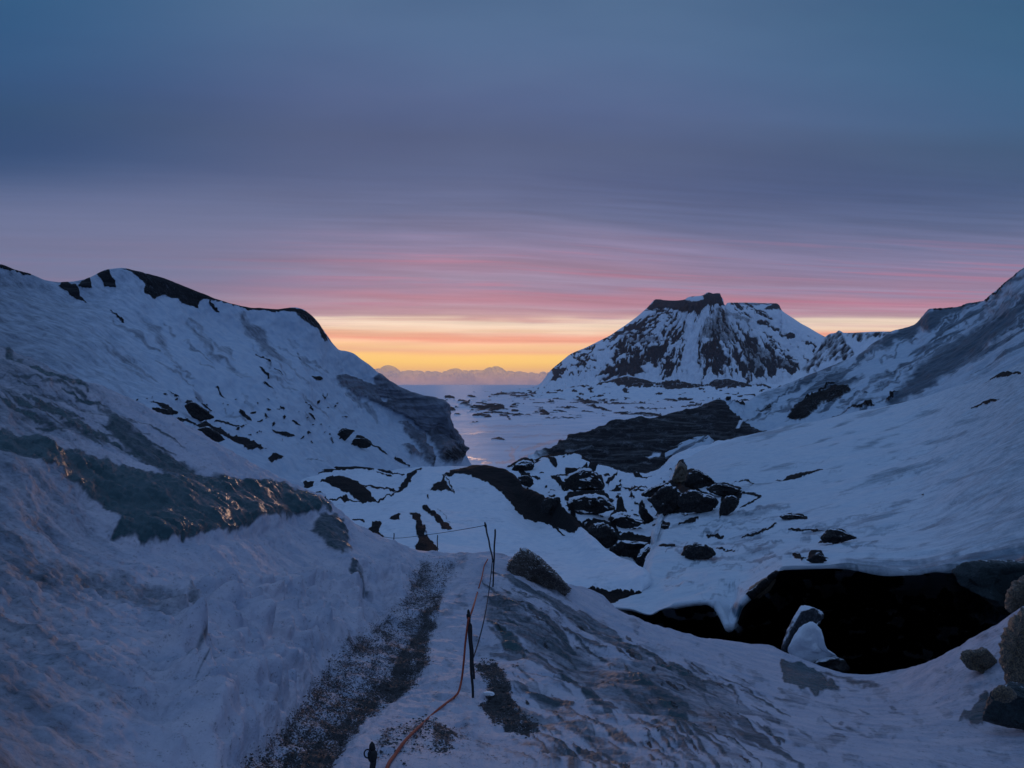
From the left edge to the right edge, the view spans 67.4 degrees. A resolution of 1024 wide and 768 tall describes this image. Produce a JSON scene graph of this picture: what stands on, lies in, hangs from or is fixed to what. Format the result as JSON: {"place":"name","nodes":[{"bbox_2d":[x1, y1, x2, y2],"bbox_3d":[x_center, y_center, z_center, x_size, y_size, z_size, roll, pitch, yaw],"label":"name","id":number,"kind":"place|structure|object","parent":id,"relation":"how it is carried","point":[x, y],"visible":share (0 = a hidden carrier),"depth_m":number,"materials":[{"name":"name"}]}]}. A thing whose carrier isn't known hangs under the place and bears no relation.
{"place":"outdoors","nodes":[
{"label":"outdoors","id":0,"kind":"place"},
{"bbox_2d":[0,264,471,496],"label":"hills","id":1,"kind":"structure","parent":0,"point":[289,394],"depth_m":81.90,"materials":[{"name":"white snow"}]},
{"bbox_2d":[152,407,170,414],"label":"boulder","id":2,"kind":"object","parent":1,"relation":"on","point":[162,411],"visible":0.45,"depth_m":56.13,"materials":[{"name":"black stone"}]},
{"bbox_2d":[185,401,213,421],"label":"boulder","id":3,"kind":"object","parent":1,"relation":"on","point":[196,411],"visible":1,"depth_m":62.58,"materials":[{"name":"black stone"}]},
{"bbox_2d":[198,426,224,441],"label":"boulder","id":4,"kind":"object","parent":1,"relation":"on","point":[211,434],"visible":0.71,"depth_m":57.99,"materials":[{"name":"black stone"}]},
{"bbox_2d":[337,429,353,440],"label":"boulder","id":5,"kind":"object","parent":1,"relation":"on","point":[344,434],"visible":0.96,"depth_m":89.97,"materials":[{"name":"black stone"}]},
{"bbox_2d":[352,438,370,447],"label":"boulder","id":6,"kind":"object","parent":1,"relation":"on","point":[362,443],"visible":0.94,"depth_m":91.26,"materials":[{"name":"grey stone"}]},
{"bbox_2d":[240,555,541,767],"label":"gravel","id":7,"kind":"structure","parent":0,"point":[445,749],"depth_m":7.83,"materials":[{"name":"grey gravel"}]},
{"bbox_2d":[301,465,664,627],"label":"terrain","id":8,"kind":"structure","parent":0,"point":[409,503],"depth_m":47.03,"materials":[{"name":"white snow"}]},
{"bbox_2d":[541,497,560,513],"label":"boulder","id":9,"kind":"object","parent":8,"relation":"on","point":[548,505],"visible":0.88,"depth_m":48.98,"materials":[{"name":"grey stone"}]},
{"bbox_2d":[0,346,1023,767],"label":"terrain","id":10,"kind":"structure","parent":0,"point":[174,592],"depth_m":9.01,"materials":[{"name":"white snow"}]},
{"bbox_2d":[364,741,376,767],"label":"stake","id":11,"kind":"object","parent":10,"relation":"on","point":[372,756],"visible":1,"depth_m":4.76,"materials":[{"name":"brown wood"}]},
{"bbox_2d":[385,559,487,767],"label":"rope","id":12,"kind":"object","parent":10,"relation":"on","point":[396,752],"visible":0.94,"depth_m":8.01,"materials":[{"name":"orange fabric"}]},
{"bbox_2d":[466,609,473,697],"bbox_3d":[-0.444,2.943,8.212,0.091,1.075,0.046,0,0,-19],"label":"stake","id":13,"kind":"object","parent":10,"relation":"on","point":[470,645],"visible":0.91,"depth_m":8.20,"materials":[{"name":"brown wood"}]},
{"bbox_2d":[471,624,474,678],"bbox_3d":[-0.446,3.061,8.651,0.036,0.853,0.380,0,0,4],"label":"stake","id":14,"kind":"object","parent":10,"relation":"on","point":[473,668],"visible":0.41,"depth_m":8.64,"materials":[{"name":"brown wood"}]},
{"bbox_2d":[482,691,494,695],"bbox_3d":[-0.248,3.318,8.224,0.123,0.047,0.097,0,0,35],"label":"ice chip","id":15,"kind":"object","parent":10,"relation":"on","point":[487,693],"visible":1,"depth_m":8.20,"materials":[{"name":"white ice"}]},
{"bbox_2d":[484,522,493,561],"bbox_3d":[-0.420,2.887,14.040,0.047,0.665,0.447,0,0,-23],"label":"stake","id":16,"kind":"object","parent":10,"relation":"on","point":[485,525],"visible":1,"depth_m":14.05,"materials":[{"name":"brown wood"}]},
{"bbox_2d":[386,525,483,537],"bbox_3d":[-2.289,3.699,18.719,0.727,2.182,9.711,0,0,-25],"label":"cord","id":17,"kind":"object","parent":16,"relation":"attached to","point":[442,532],"visible":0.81,"depth_m":17.83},
{"bbox_2d":[474,561,492,655],"bbox_3d":[-0.396,3.313,11.274,0.047,0.458,5.147,0,0,1],"label":"cord","id":18,"kind":"object","parent":16,"relation":"attached to","point":[485,611],"visible":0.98,"depth_m":11.07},
{"bbox_2d":[492,529,495,586],"bbox_3d":[-0.327,3.199,13.873,0.080,1.167,0.034,0,0,0],"label":"stake","id":19,"kind":"object","parent":10,"relation":"on","point":[494,555],"visible":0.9,"depth_m":13.86,"materials":[{"name":"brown wood"}]},
{"bbox_2d":[506,547,571,595],"bbox_3d":[0.534,3.730,15.144,1.310,0.994,1.044,0,0,0],"label":"boulder","id":20,"kind":"object","parent":10,"relation":"on","point":[528,564],"visible":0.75,"depth_m":14.94,"materials":[{"name":"grey stone"}]},
{"bbox_2d":[781,605,849,672],"bbox_3d":[7.341,6.240,18.627,1.460,1.508,1.076,0,0,0],"label":"rock","id":21,"kind":"object","parent":10,"relation":"on","point":[803,638],"visible":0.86,"depth_m":18.45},
{"bbox_2d":[960,647,996,673],"bbox_3d":[7.140,4.277,11.734,0.576,0.467,0.320,0,0,0],"label":"boulder","id":22,"kind":"object","parent":10,"relation":"on","point":[982,660],"visible":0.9,"depth_m":11.69,"materials":[{"name":"grey stone"}]},
{"bbox_2d":[982,682,1023,730],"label":"boulder","id":23,"kind":"object","parent":10,"relation":"on","point":[1009,715],"visible":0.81,"depth_m":9.33,"materials":[{"name":"grey stone"}]},
{"bbox_2d":[991,685,1016,702],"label":"boulder","id":24,"kind":"object","parent":23,"relation":"on","point":[1004,694],"visible":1,"depth_m":9.04,"materials":[{"name":"grey stone"}]},
{"bbox_2d":[998,607,1023,683],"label":"boulder","id":25,"kind":"object","parent":10,"relation":"on","point":[1011,652],"visible":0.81,"depth_m":10.55,"materials":[{"name":"grey stone"}]},
{"bbox_2d":[1004,576,1023,612],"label":"boulder","id":26,"kind":"object","parent":10,"relation":"on","point":[1014,599],"visible":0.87,"depth_m":13.40,"materials":[{"name":"grey stone"}]},
{"bbox_2d":[0,0,1023,384],"label":"sky","id":27,"kind":"structure","parent":0,"point":[455,192],"materials":[{"name":"blue"}]},
{"bbox_2d":[398,385,748,468],"bbox_3d":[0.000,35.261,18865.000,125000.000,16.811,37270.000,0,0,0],"label":"sea","id":28,"kind":"structure","parent":0,"point":[498,431],"depth_m":973.12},
{"bbox_2d":[506,439,736,562],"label":"terrain","id":29,"kind":"structure","parent":0,"point":[621,491],"depth_m":73.47,"materials":[{"name":"white snow"}]},
{"bbox_2d":[512,460,533,470],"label":"boulder","id":30,"kind":"object","parent":29,"relation":"on","point":[525,465],"visible":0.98,"depth_m":82.61,"materials":[{"name":"grey stone"}]},
{"bbox_2d":[518,475,533,486],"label":"boulder","id":31,"kind":"object","parent":29,"relation":"on","point":[526,480],"visible":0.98,"depth_m":72.11,"materials":[{"name":"grey stone"}]},
{"bbox_2d":[564,468,604,490],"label":"boulder","id":32,"kind":"object","parent":29,"relation":"on","point":[579,479],"visible":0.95,"depth_m":69.84,"materials":[{"name":"grey stone"}]},
{"bbox_2d":[567,493,614,514],"bbox_3d":[5.721,8.720,55.736,3.488,1.528,1.644,0,0,0],"label":"boulder","id":33,"kind":"object","parent":29,"relation":"on","point":[594,504],"visible":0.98,"depth_m":55.44,"materials":[{"name":"grey stone"}]},
{"bbox_2d":[588,522,620,547],"bbox_3d":[5.338,8.683,43.824,1.974,1.538,1.036,0,0,0],"label":"boulder","id":34,"kind":"object","parent":29,"relation":"on","point":[604,535],"visible":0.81,"depth_m":43.65,"materials":[{"name":"grey stone"}]},
{"bbox_2d":[610,512,643,528],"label":"boulder","id":35,"kind":"object","parent":29,"relation":"on","point":[625,520],"visible":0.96,"depth_m":50.18,"materials":[{"name":"grey stone"}]},
{"bbox_2d":[609,540,648,557],"bbox_3d":[6.435,9.037,41.845,2.220,1.092,0.994,0,0,0],"label":"boulder","id":36,"kind":"object","parent":29,"relation":"on","point":[625,548],"visible":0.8,"depth_m":41.64,"materials":[{"name":"grey stone"}]},
{"bbox_2d":[636,544,651,566],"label":"boulder","id":37,"kind":"object","parent":29,"relation":"on","point":[642,555],"visible":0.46,"depth_m":40.04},
{"bbox_2d":[640,506,652,521],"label":"boulder","id":38,"kind":"object","parent":29,"relation":"on","point":[645,516],"visible":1,"depth_m":53.52,"materials":[{"name":"grey stone"}]},
{"bbox_2d":[469,375,781,400],"bbox_3d":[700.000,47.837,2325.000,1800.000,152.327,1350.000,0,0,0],"label":"hills","id":39,"kind":"structure","parent":0,"point":[625,387],"depth_m":2158.07,"materials":[{"name":"white snow"}]},
{"bbox_2d":[527,399,766,472],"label":"hills","id":40,"kind":"structure","parent":0,"point":[640,444],"depth_m":112.41,"materials":[{"name":"dark rock"},{"name":"snow"}]},
{"bbox_2d":[502,292,823,393],"bbox_3d":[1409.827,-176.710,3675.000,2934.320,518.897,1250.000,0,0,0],"label":"mountain","id":41,"kind":"structure","parent":0,"point":[707,337],"depth_m":3393.49,"materials":[{"name":"white snow"}]},
{"bbox_2d":[611,362,1023,674],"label":"terrain","id":42,"kind":"structure","parent":0,"point":[919,499],"depth_m":41.37,"materials":[{"name":"white snow"}]},
{"bbox_2d":[641,482,673,497],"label":"boulder","id":43,"kind":"object","parent":42,"relation":"on","point":[649,492],"visible":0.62,"depth_m":60.33,"materials":[{"name":"grey stone"}]},
{"bbox_2d":[647,483,680,515],"bbox_3d":[10.518,7.969,52.399,2.593,2.327,1.378,0,0,0],"label":"boulder","id":44,"kind":"object","parent":42,"relation":"on","point":[663,500],"visible":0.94,"depth_m":52.10,"materials":[{"name":"grey stone"}]},
{"bbox_2d":[661,525,668,528],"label":"boulder","id":45,"kind":"object","parent":42,"relation":"on","point":[664,526],"visible":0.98,"depth_m":44.17,"materials":[{"name":"grey stone"}]},
{"bbox_2d":[672,461,687,483],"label":"boulder","id":46,"kind":"object","parent":42,"relation":"on","point":[680,473],"visible":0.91,"depth_m":63.78,"materials":[{"name":"stone"}]},
{"bbox_2d":[677,490,716,512],"bbox_3d":[11.866,7.590,49.284,2.597,1.620,1.407,0,0,0],"label":"boulder","id":47,"kind":"object","parent":42,"relation":"on","point":[689,501],"visible":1,"depth_m":49.03,"materials":[{"name":"grey stone"}]},
{"bbox_2d":[684,470,713,488],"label":"boulder","id":48,"kind":"object","parent":42,"relation":"on","point":[696,479],"visible":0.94,"depth_m":58.14,"materials":[{"name":"grey stone"}]},
{"bbox_2d":[684,542,715,559],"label":"boulder","id":49,"kind":"object","parent":42,"relation":"on","point":[695,550],"visible":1,"depth_m":34.06,"materials":[{"name":"grey stone"}]},
{"bbox_2d":[706,483,739,495],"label":"boulder","id":50,"kind":"object","parent":42,"relation":"on","point":[720,489],"visible":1,"depth_m":53.50,"materials":[{"name":"grey stone"}]},
{"bbox_2d":[719,495,738,514],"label":"boulder","id":51,"kind":"object","parent":42,"relation":"on","point":[729,504],"visible":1,"depth_m":47.49,"materials":[{"name":"grey stone"}]},
{"bbox_2d":[749,577,775,598],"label":"boulder","id":52,"kind":"object","parent":42,"relation":"on","point":[765,591],"visible":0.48,"depth_m":24.91,"materials":[{"name":"black stone"}]},
{"bbox_2d":[780,514,802,519],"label":"boulder","id":53,"kind":"object","parent":42,"relation":"on","point":[788,516],"visible":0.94,"depth_m":43.60,"materials":[{"name":"grey stone"}]},
{"bbox_2d":[806,552,826,562],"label":"boulder","id":54,"kind":"object","parent":42,"relation":"on","point":[818,557],"visible":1,"depth_m":25.55,"materials":[{"name":"grey stone"}]},
{"bbox_2d":[820,528,854,543],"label":"boulder","id":55,"kind":"object","parent":42,"relation":"on","point":[833,536],"visible":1,"depth_m":32.44,"materials":[{"name":"grey stone"}]},
{"bbox_2d":[951,559,1023,614],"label":"boulder","id":56,"kind":"object","parent":42,"relation":"on","point":[989,581],"visible":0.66,"depth_m":19.89,"materials":[{"name":"grey stone"}]},
{"bbox_2d":[776,331,888,384],"bbox_3d":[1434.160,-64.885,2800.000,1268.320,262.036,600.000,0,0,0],"label":"mountain","id":57,"kind":"structure","parent":0,"point":[836,347],"depth_m":2688.75,"materials":[{"name":"white snow"}]},
{"bbox_2d":[665,268,1023,458],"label":"hills","id":58,"kind":"structure","parent":0,"point":[932,351],"depth_m":142.16,"materials":[{"name":"snow"},{"name":"white snow"}]}
]}

